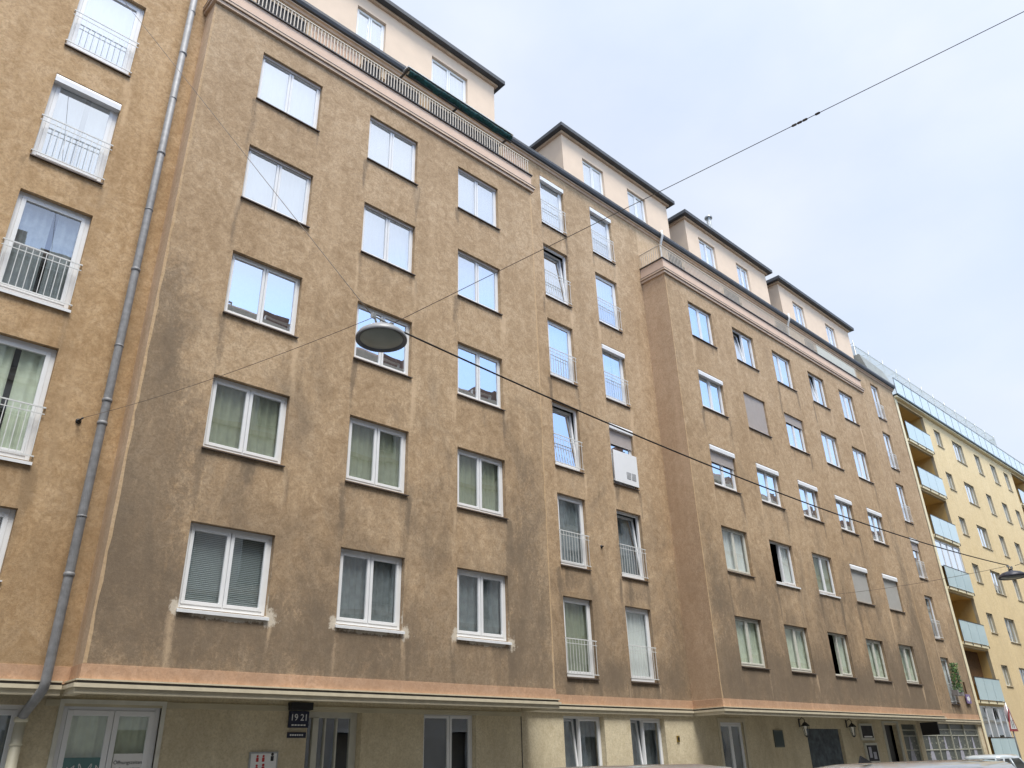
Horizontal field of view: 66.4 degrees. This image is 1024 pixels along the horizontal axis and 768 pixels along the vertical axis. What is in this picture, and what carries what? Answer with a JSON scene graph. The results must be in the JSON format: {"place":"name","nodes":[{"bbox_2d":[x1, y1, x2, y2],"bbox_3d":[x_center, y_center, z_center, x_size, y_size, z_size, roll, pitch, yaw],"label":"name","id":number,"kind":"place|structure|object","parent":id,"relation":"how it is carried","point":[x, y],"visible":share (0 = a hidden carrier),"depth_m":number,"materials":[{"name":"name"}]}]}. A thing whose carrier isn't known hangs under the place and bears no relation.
{"place":"outdoors","nodes":[
{"label":"outdoors","id":0,"kind":"place"},
{"bbox_2d":[543,764,730,767],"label":"parked car","id":1,"kind":"object","parent":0,"point":[663,766],"visible":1,"depth_m":5.87,"materials":[{"name":"white paint"}]},
{"bbox_2d":[390,0,1023,463],"label":"sky","id":2,"kind":"structure","parent":0,"point":[896,207],"materials":[{"name":"white"}]},
{"bbox_2d":[816,756,1014,767],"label":"parked car","id":3,"kind":"object","parent":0,"point":[863,762],"visible":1,"depth_m":8.88,"materials":[{"name":"white paint"}]},
{"bbox_2d":[964,754,1023,767],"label":"parked car","id":4,"kind":"object","parent":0,"point":[1015,761],"visible":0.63,"depth_m":27.24,"materials":[{"name":"white paint"}]},
{"bbox_3d":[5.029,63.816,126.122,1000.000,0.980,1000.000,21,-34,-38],"label":"ground","id":5,"kind":"structure","parent":0,"visible":0},
{"bbox_2d":[0,0,988,767],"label":"apartment building","id":6,"kind":"structure","parent":5,"relation":"on","point":[414,552],"depth_m":18.97,"materials":[{"name":"beige paint"}]},
{"bbox_2d":[0,507,15,581],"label":"window","id":7,"kind":"structure","parent":6,"relation":"in","point":[7,515],"depth_m":12.77,"materials":[{"name":"white glass"}]},
{"bbox_2d":[0,704,23,767],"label":"window","id":8,"kind":"structure","parent":6,"relation":"in","point":[8,713],"depth_m":12.37,"materials":[{"name":"white glass"}]},
{"bbox_2d":[0,335,56,464],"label":"window","id":9,"kind":"structure","parent":6,"relation":"in","point":[22,416],"depth_m":13.70,"materials":[{"name":"clear glass"}]},
{"bbox_2d":[0,191,90,312],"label":"window","id":10,"kind":"structure","parent":6,"relation":"in","point":[23,247],"depth_m":14.77,"materials":[{"name":"white glass"}]},
{"bbox_2d":[30,74,121,184],"bbox_3d":[-8.876,-5.193,15.999,1.340,2.225,0.220,21,-34,-38],"label":"window","id":11,"kind":"structure","parent":6,"relation":"in","point":[76,130],"depth_m":16.02,"materials":[{"name":"clear glass"}]},
{"bbox_2d":[62,757,100,767],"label":"window lettering","id":12,"kind":"object","parent":6,"relation":"attached to","point":[90,762],"depth_m":12.83,"materials":[{"name":"teal plastic"}]},
{"bbox_2d":[64,0,144,77],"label":"window","id":13,"kind":"structure","parent":6,"relation":"in","point":[106,32],"depth_m":17.31,"materials":[{"name":"clear glass"}]},
{"bbox_2d":[46,699,166,767],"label":"window","id":14,"kind":"structure","parent":6,"relation":"in","point":[79,732],"depth_m":13.25,"materials":[{"name":"white glass"}]},
{"bbox_2d":[112,753,142,767],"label":"opening hours sign","id":15,"kind":"object","parent":14,"relation":"attached to","point":[127,760],"visible":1,"depth_m":13.29,"materials":[{"name":"white paper"}]},
{"bbox_2d":[176,522,271,620],"bbox_3d":[-5.187,3.487,14.579,2.020,1.697,0.287,21,-34,-38],"label":"window","id":16,"kind":"structure","parent":6,"relation":"in","point":[222,604],"depth_m":14.55,"materials":[{"name":"white glass"}]},
{"bbox_2d":[83,318,370,417],"bbox_3d":[-4.658,-0.096,11.658,7.632,0.958,0.008,-21,-32,33],"label":"guy wire","id":17,"kind":"object","parent":6,"relation":"attached to","point":[238,369],"visible":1,"depth_m":10.87,"materials":[{"name":"metal"}]},
{"bbox_2d":[201,377,286,466],"bbox_3d":[-5.260,0.799,15.918,2.170,1.645,0.305,21,-34,-38],"label":"window","id":18,"kind":"structure","parent":6,"relation":"in","point":[244,420],"depth_m":15.89,"materials":[{"name":"clear glass"}]},
{"bbox_2d":[123,0,370,313],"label":"suspension wire","id":19,"kind":"object","parent":6,"relation":"attached to","point":[256,169],"visible":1,"depth_m":11.39,"materials":[{"name":"metal"}]},
{"bbox_2d":[355,312,406,352],"bbox_3d":[-1.560,-0.649,9.382,0.610,0.321,0.610,21,-34,-38],"label":"street lamp","id":20,"kind":"object","parent":19,"relation":"hanging from","point":[383,336],"visible":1,"depth_m":9.28,"materials":[{"name":"grey metal"}]},
{"bbox_2d":[404,332,1006,565],"bbox_3d":[5.568,1.997,14.665,18.193,0.736,0.023,19,-33,-36],"label":"power cable","id":21,"kind":"object","parent":20,"relation":"attached to","point":[669,448],"visible":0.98,"depth_m":12.08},
{"bbox_2d":[998,565,1023,579],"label":"street lamp","id":22,"kind":"object","parent":21,"relation":"hanging from","point":[1010,574],"visible":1,"depth_m":19.69,"materials":[{"name":"metal"}]},
{"bbox_2d":[223,253,299,338],"bbox_3d":[-5.429,-1.927,17.106,1.730,1.595,0.230,21,-34,-38],"label":"window","id":23,"kind":"structure","parent":6,"relation":"in","point":[259,294],"depth_m":17.15,"materials":[{"name":"clear glass"}]},
{"bbox_2d":[248,752,277,767],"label":"notice board","id":24,"kind":"object","parent":6,"relation":"attached to","point":[263,760],"visible":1,"depth_m":14.73,"materials":[{"name":"metal"}]},
{"bbox_2d":[241,146,310,227],"bbox_3d":[-5.515,-4.622,18.423,1.730,1.595,0.230,21,-34,-38],"label":"window","id":25,"kind":"structure","parent":6,"relation":"in","point":[292,186],"depth_m":18.48,"materials":[{"name":"clear glass"}]},
{"bbox_2d":[256,55,320,131],"bbox_3d":[-5.600,-7.316,19.739,1.730,1.595,0.230,21,-34,-38],"label":"window","id":26,"kind":"structure","parent":6,"relation":"in","point":[280,88],"depth_m":19.80,"materials":[{"name":"clear glass"}]},
{"bbox_2d":[287,732,305,737],"bbox_3d":[-4.224,6.883,15.340,0.400,0.100,0.028,21,-34,-38],"label":"name plate","id":27,"kind":"object","parent":6,"relation":"attached to","point":[296,734],"visible":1,"depth_m":15.33,"materials":[{"name":"black metal"}]},
{"bbox_2d":[287,702,313,727],"bbox_3d":[-4.188,6.543,15.467,0.480,0.460,0.147,21,-34,-38],"label":"house number sign","id":28,"kind":"object","parent":6,"relation":"attached to","point":[298,719],"visible":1,"depth_m":15.44,"materials":[{"name":"metal"}]},
{"bbox_2d":[308,712,356,767],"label":"door","id":29,"kind":"structure","parent":6,"relation":"in","point":[352,726],"depth_m":16.05,"materials":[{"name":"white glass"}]},
{"bbox_2d":[335,548,404,633],"bbox_3d":[-2.888,4.385,16.539,2.135,1.675,0.305,21,-34,-38],"label":"window","id":30,"kind":"structure","parent":6,"relation":"in","point":[369,586],"depth_m":16.52,"materials":[{"name":"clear glass"}]},
{"bbox_2d":[356,8,384,50],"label":"window","id":31,"kind":"structure","parent":6,"relation":"in","point":[367,27],"depth_m":25.38,"materials":[{"name":"clear glass"}]},
{"bbox_2d":[345,417,408,495],"bbox_3d":[-2.974,1.677,17.862,2.135,1.645,0.305,21,-34,-38],"label":"window","id":32,"kind":"structure","parent":6,"relation":"in","point":[376,453],"depth_m":17.86,"materials":[{"name":"clear glass"}]},
{"bbox_2d":[353,304,412,378],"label":"window","id":33,"kind":"structure","parent":6,"relation":"in","point":[396,362],"depth_m":19.06,"materials":[{"name":"clear glass"}]},
{"bbox_2d":[360,203,415,275],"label":"window","id":34,"kind":"structure","parent":6,"relation":"in","point":[385,238],"depth_m":20.44,"materials":[{"name":"clear glass"}]},
{"bbox_2d":[367,117,418,185],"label":"window","id":35,"kind":"structure","parent":6,"relation":"in","point":[389,149],"depth_m":21.76,"materials":[{"name":"clear glass"}]},
{"bbox_2d":[423,714,471,767],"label":"window","id":36,"kind":"structure","parent":6,"relation":"in","point":[448,718],"depth_m":18.00,"materials":[{"name":"white plastic"}]},
{"bbox_2d":[431,59,465,102],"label":"window","id":37,"kind":"structure","parent":6,"relation":"in","point":[442,76],"depth_m":27.45,"materials":[{"name":"clear glass"}]},
{"bbox_2d":[458,168,500,230],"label":"window","id":38,"kind":"structure","parent":6,"relation":"in","point":[476,198],"depth_m":23.69,"materials":[{"name":"clear glass"}]},
{"bbox_2d":[457,250,502,315],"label":"window","id":39,"kind":"structure","parent":6,"relation":"in","point":[484,293],"depth_m":22.37,"materials":[{"name":"clear glass"}]},
{"bbox_2d":[457,344,505,410],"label":"window","id":40,"kind":"structure","parent":6,"relation":"in","point":[477,384],"depth_m":21.04,"materials":[{"name":"clear glass"}]},
{"bbox_2d":[457,449,508,519],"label":"window","id":41,"kind":"structure","parent":6,"relation":"in","point":[479,478],"depth_m":19.80,"materials":[{"name":"clear glass"}]},
{"bbox_2d":[456,568,511,644],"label":"window","id":42,"kind":"structure","parent":6,"relation":"in","point":[481,608],"depth_m":18.47,"materials":[{"name":"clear glass"}]},
{"bbox_2d":[539,175,567,236],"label":"window","id":43,"kind":"structure","parent":6,"relation":"in","point":[550,194],"depth_m":28.38,"materials":[{"name":"clear glass"}]},
{"bbox_2d":[543,245,572,307],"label":"window","id":44,"kind":"structure","parent":6,"relation":"in","point":[556,283],"depth_m":27.15,"materials":[{"name":"clear glass"}]},
{"bbox_2d":[547,320,577,386],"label":"window","id":45,"kind":"structure","parent":6,"relation":"in","point":[559,337],"depth_m":25.73,"materials":[{"name":"clear glass"}]},
{"bbox_2d":[552,402,584,473],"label":"window","id":46,"kind":"structure","parent":6,"relation":"in","point":[567,453],"depth_m":24.51,"materials":[{"name":"clear glass"}]},
{"bbox_2d":[557,494,591,570],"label":"window","id":47,"kind":"structure","parent":6,"relation":"in","point":[573,552],"depth_m":23.20,"materials":[{"name":"clear glass"}]},
{"bbox_2d":[563,597,599,679],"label":"window","id":48,"kind":"structure","parent":6,"relation":"in","point":[577,622],"depth_m":21.87,"materials":[{"name":"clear glass"}]},
{"bbox_2d":[563,716,602,766],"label":"window","id":49,"kind":"structure","parent":6,"relation":"in","point":[582,736],"depth_m":21.00,"materials":[{"name":"clear glass"}]},
{"bbox_2d":[582,160,602,194],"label":"window","id":50,"kind":"structure","parent":6,"relation":"in","point":[592,177],"depth_m":32.11,"materials":[{"name":"clear glass"}]},
{"bbox_2d":[589,207,615,264],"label":"window","id":51,"kind":"structure","parent":6,"relation":"in","point":[601,243],"depth_m":30.06,"materials":[{"name":"clear glass"}]},
{"bbox_2d":[595,274,622,332],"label":"window","id":52,"kind":"structure","parent":6,"relation":"in","point":[607,308],"depth_m":28.72,"materials":[{"name":"clear glass"}]},
{"bbox_2d":[601,344,630,407],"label":"window","id":53,"kind":"structure","parent":6,"relation":"in","point":[612,359],"depth_m":27.41,"materials":[{"name":"clear glass"}]},
{"bbox_2d":[608,422,639,490],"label":"window","id":54,"kind":"structure","parent":6,"relation":"in","point":[624,465],"depth_m":25.92,"materials":[{"name":"white glass"}]},
{"bbox_2d":[616,510,648,582],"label":"window","id":55,"kind":"structure","parent":6,"relation":"in","point":[628,528],"depth_m":25.14,"materials":[{"name":"clear glass"}]},
{"bbox_2d":[627,191,645,222],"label":"window","id":56,"kind":"structure","parent":6,"relation":"in","point":[637,209],"depth_m":33.88,"materials":[{"name":"clear glass"}]},
{"bbox_2d":[625,607,659,684],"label":"window","id":57,"kind":"structure","parent":6,"relation":"in","point":[638,632],"depth_m":23.56,"materials":[{"name":"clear glass"}]},
{"bbox_2d":[630,718,663,764],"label":"window","id":58,"kind":"structure","parent":6,"relation":"in","point":[645,732],"depth_m":22.70,"materials":[{"name":"clear glass"}]},
{"bbox_2d":[688,303,717,348],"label":"window","id":59,"kind":"structure","parent":6,"relation":"in","point":[700,323],"depth_m":30.93,"materials":[{"name":"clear glass"}]},
{"bbox_2d":[699,240,715,268],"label":"window","id":60,"kind":"structure","parent":6,"relation":"in","point":[707,255],"depth_m":37.19,"materials":[{"name":"white glass"}]},
{"bbox_2d":[698,370,728,417],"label":"window","id":61,"kind":"structure","parent":6,"relation":"in","point":[709,385],"depth_m":29.59,"materials":[{"name":"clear glass"}]},
{"bbox_2d":[709,444,741,493],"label":"window","id":62,"kind":"structure","parent":6,"relation":"in","point":[721,459],"depth_m":28.24,"materials":[{"name":"clear glass"}]},
{"bbox_2d":[717,718,751,767],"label":"window","id":63,"kind":"structure","parent":6,"relation":"in","point":[728,722],"depth_m":25.04,"materials":[{"name":"white"}]},
{"bbox_2d":[721,527,755,577],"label":"window","id":64,"kind":"structure","parent":6,"relation":"in","point":[734,541],"depth_m":27.08,"materials":[{"name":"paint"}]},
{"bbox_2d":[736,265,749,290],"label":"window","id":65,"kind":"structure","parent":6,"relation":"in","point":[742,276],"depth_m":39.11,"materials":[{"name":"clear glass"}]},
{"bbox_2d":[732,329,759,371],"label":"window","id":66,"kind":"structure","parent":6,"relation":"in","point":[743,347],"depth_m":32.97,"materials":[{"name":"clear glass"}]},
{"bbox_2d":[734,616,770,669],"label":"window","id":67,"kind":"structure","parent":6,"relation":"in","point":[748,633],"depth_m":25.76,"materials":[{"name":"glass"}]},
{"bbox_2d":[743,393,772,437],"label":"window","id":68,"kind":"structure","parent":6,"relation":"in","point":[756,417],"depth_m":31.46,"materials":[{"name":"grey plastic"}]},
{"bbox_2d":[755,463,785,509],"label":"window","id":69,"kind":"structure","parent":6,"relation":"in","point":[766,476],"depth_m":30.20,"materials":[{"name":"clear glass"}]},
{"bbox_2d":[773,730,784,746],"bbox_3d":[9.081,12.063,26.610,0.600,0.530,0.037,21,-34,-38],"label":"wall plaque","id":70,"kind":"object","parent":6,"relation":"attached to","point":[778,738],"depth_m":26.58,"materials":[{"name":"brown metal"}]},
{"bbox_2d":[769,541,800,588],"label":"window","id":71,"kind":"structure","parent":6,"relation":"in","point":[783,553],"depth_m":29.14,"materials":[{"name":"clear glass"}]},
{"bbox_2d":[772,352,797,391],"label":"window","id":72,"kind":"structure","parent":6,"relation":"in","point":[783,375],"depth_m":34.85,"materials":[{"name":"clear glass"}]},
{"bbox_2d":[784,413,810,454],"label":"window","id":73,"kind":"structure","parent":6,"relation":"in","point":[794,427],"depth_m":33.50,"materials":[{"name":"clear glass"}]},
{"bbox_2d":[793,304,804,326],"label":"window","id":74,"kind":"structure","parent":6,"relation":"in","point":[798,312],"depth_m":42.56,"materials":[{"name":"clear glass"}]},
{"bbox_2d":[784,625,816,674],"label":"window","id":75,"kind":"structure","parent":6,"relation":"in","point":[795,636],"depth_m":27.71,"materials":[{"name":"paint"}]},
{"bbox_2d":[797,480,824,523],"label":"window","id":76,"kind":"structure","parent":6,"relation":"in","point":[807,492],"depth_m":32.17,"materials":[{"name":"clear glass"}]},
{"bbox_2d":[808,373,830,409],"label":"window","id":77,"kind":"structure","parent":6,"relation":"in","point":[816,385],"depth_m":36.89,"materials":[{"name":"clear glass"}]},
{"bbox_2d":[812,554,840,598],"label":"window","id":78,"kind":"structure","parent":6,"relation":"in","point":[821,564],"depth_m":30.99,"materials":[{"name":"clear glass"}]},
{"bbox_2d":[825,325,836,347],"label":"window","id":79,"kind":"structure","parent":6,"relation":"in","point":[830,334],"depth_m":44.82,"materials":[{"name":"clear glass"}]},
{"bbox_2d":[821,433,844,470],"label":"window","id":80,"kind":"structure","parent":6,"relation":"in","point":[829,445],"depth_m":35.48,"materials":[{"name":"clear glass"}]},
{"bbox_2d":[827,632,857,678],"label":"window","id":81,"kind":"structure","parent":6,"relation":"in","point":[839,641],"depth_m":29.78,"materials":[{"name":"glass"}]},
{"bbox_2d":[834,495,859,535],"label":"window","id":82,"kind":"structure","parent":6,"relation":"in","point":[843,508],"depth_m":34.15,"materials":[{"name":"clear glass"}]},
{"bbox_2d":[839,392,859,425],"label":"window","id":83,"kind":"structure","parent":6,"relation":"in","point":[848,411],"depth_m":38.71,"materials":[{"name":"clear glass"}]},
{"bbox_2d":[849,564,875,605],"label":"window","id":84,"kind":"structure","parent":6,"relation":"in","point":[858,574],"depth_m":32.73,"materials":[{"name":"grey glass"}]},
{"bbox_2d":[852,448,874,483],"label":"window","id":85,"kind":"structure","parent":6,"relation":"in","point":[859,457],"depth_m":37.40,"materials":[{"name":"clear glass"}]},
{"bbox_2d":[858,723,874,739],"bbox_3d":[13.976,13.718,30.851,1.100,0.600,0.086,21,-34,-38],"label":"display case","id":86,"kind":"object","parent":6,"relation":"attached to","point":[866,732],"visible":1,"depth_m":30.76,"materials":[{"name":"white metal"}]},
{"bbox_2d":[863,743,880,761],"bbox_3d":[14.089,14.436,30.595,1.050,0.720,0.086,21,-34,-38],"label":"display case","id":87,"kind":"object","parent":6,"relation":"attached to","point":[871,752],"visible":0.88,"depth_m":30.52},
{"bbox_2d":[866,508,888,545],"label":"window","id":88,"kind":"structure","parent":6,"relation":"in","point":[873,516],"depth_m":36.05,"materials":[{"name":"clear glass"}]},
{"bbox_2d":[866,639,891,681],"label":"window","id":89,"kind":"structure","parent":6,"relation":"in","point":[874,647],"depth_m":31.64,"materials":[{"name":"glass"}]},
{"bbox_2d":[870,385,887,421],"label":"window","id":90,"kind":"structure","parent":6,"relation":"in","point":[878,406],"depth_m":44.99,"materials":[{"name":"clear glass"}]},
{"bbox_2d":[883,434,900,471],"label":"window","id":91,"kind":"structure","parent":6,"relation":"in","point":[888,446],"depth_m":43.69,"materials":[{"name":"clear glass"}]},
{"bbox_2d":[881,573,904,612],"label":"window","id":92,"kind":"structure","parent":6,"relation":"in","point":[889,581],"depth_m":34.64,"materials":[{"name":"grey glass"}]},
{"bbox_2d":[881,721,906,761],"bbox_3d":[15.663,15.283,32.020,1.580,2.720,0.255,21,-34,-38],"label":"door","id":93,"kind":"structure","parent":6,"relation":"in","point":[886,730],"depth_m":32.35,"materials":[{"name":"black paint"}]},
{"bbox_2d":[896,484,913,524],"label":"window","id":94,"kind":"structure","parent":6,"relation":"in","point":[904,508],"depth_m":42.36,"materials":[{"name":"clear glass"}]},
{"bbox_2d":[898,645,920,684],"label":"window","id":95,"kind":"structure","parent":6,"relation":"in","point":[905,651],"depth_m":33.55,"materials":[{"name":"glass"}]},
{"bbox_2d":[909,537,928,580],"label":"window","id":96,"kind":"structure","parent":6,"relation":"in","point":[913,543],"depth_m":41.04,"materials":[{"name":"clear glass"}]},
{"bbox_2d":[920,722,939,734],"bbox_3d":[18.235,14.988,34.114,0.060,0.580,0.797,21,-34,-38],"label":"projecting sign","id":97,"kind":"object","parent":6,"relation":"attached to","point":[929,728],"visible":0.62,"depth_m":34.08,"materials":[{"name":"black paint"}]},
{"bbox_2d":[924,596,944,640],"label":"window","id":98,"kind":"structure","parent":6,"relation":"in","point":[928,602],"depth_m":39.71,"materials":[{"name":"clear glass"}]},
{"bbox_2d":[940,658,960,704],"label":"window","id":99,"kind":"structure","parent":6,"relation":"in","point":[943,661],"depth_m":38.61,"materials":[{"name":"clear glass"}]},
{"bbox_2d":[949,662,964,695],"bbox_3d":[21.642,14.370,38.155,0.878,1.543,0.524,21,-34,-38],"label":"plant","id":100,"kind":"object","parent":6,"relation":"attached to","point":[957,692],"depth_m":38.05,"materials":[{"name":"green plant"}]},
{"bbox_2d":[851,340,1023,760],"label":"apartment building","id":101,"kind":"structure","parent":5,"relation":"on","point":[969,477],"depth_m":47.90,"materials":[{"name":"yellow paint"}]},
{"bbox_2d":[952,443,966,465],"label":"window","id":102,"kind":"structure","parent":101,"relation":"in","point":[957,450],"depth_m":52.71,"materials":[{"name":"glass"}]},
{"bbox_2d":[964,483,980,507],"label":"window","id":103,"kind":"structure","parent":101,"relation":"in","point":[969,490],"depth_m":51.40,"materials":[{"name":"paint"}]},
{"bbox_2d":[977,526,993,550],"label":"window","id":104,"kind":"structure","parent":101,"relation":"in","point":[984,541],"depth_m":50.17,"materials":[{"name":"paint"}]},
{"bbox_2d":[990,571,1007,596],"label":"window","id":105,"kind":"structure","parent":101,"relation":"in","point":[998,588],"depth_m":48.87,"materials":[{"name":"paint"}]},
{"bbox_2d":[1001,665,1012,686],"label":"window","id":106,"kind":"structure","parent":101,"relation":"in","point":[1003,667],"depth_m":44.28,"materials":[{"name":"paint"}]},
{"bbox_2d":[1004,618,1021,644],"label":"window","id":107,"kind":"structure","parent":101,"relation":"in","point":[1009,625],"depth_m":47.63,"materials":[{"name":"paint"}]},
{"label":"apartment building","id":108,"kind":"object","parent":5,"relation":"on","visible":0},
{"bbox_2d":[392,11,1023,323],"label":"suspension wire","id":109,"kind":"object","parent":108,"relation":"attached to","point":[803,120],"visible":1,"depth_m":8.59,"materials":[{"name":"metal"}]},
{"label":"pavement","id":110,"kind":"structure","parent":0,"visible":0},
{"bbox_2d":[1004,703,1021,758],"bbox_3d":[23.176,16.504,35.902,1.150,3.495,0.102,21,-34,-38],"label":"road sign","id":111,"kind":"object","parent":110,"relation":"on","point":[1012,726],"visible":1,"depth_m":36.24,"materials":[{"name":"metal"}]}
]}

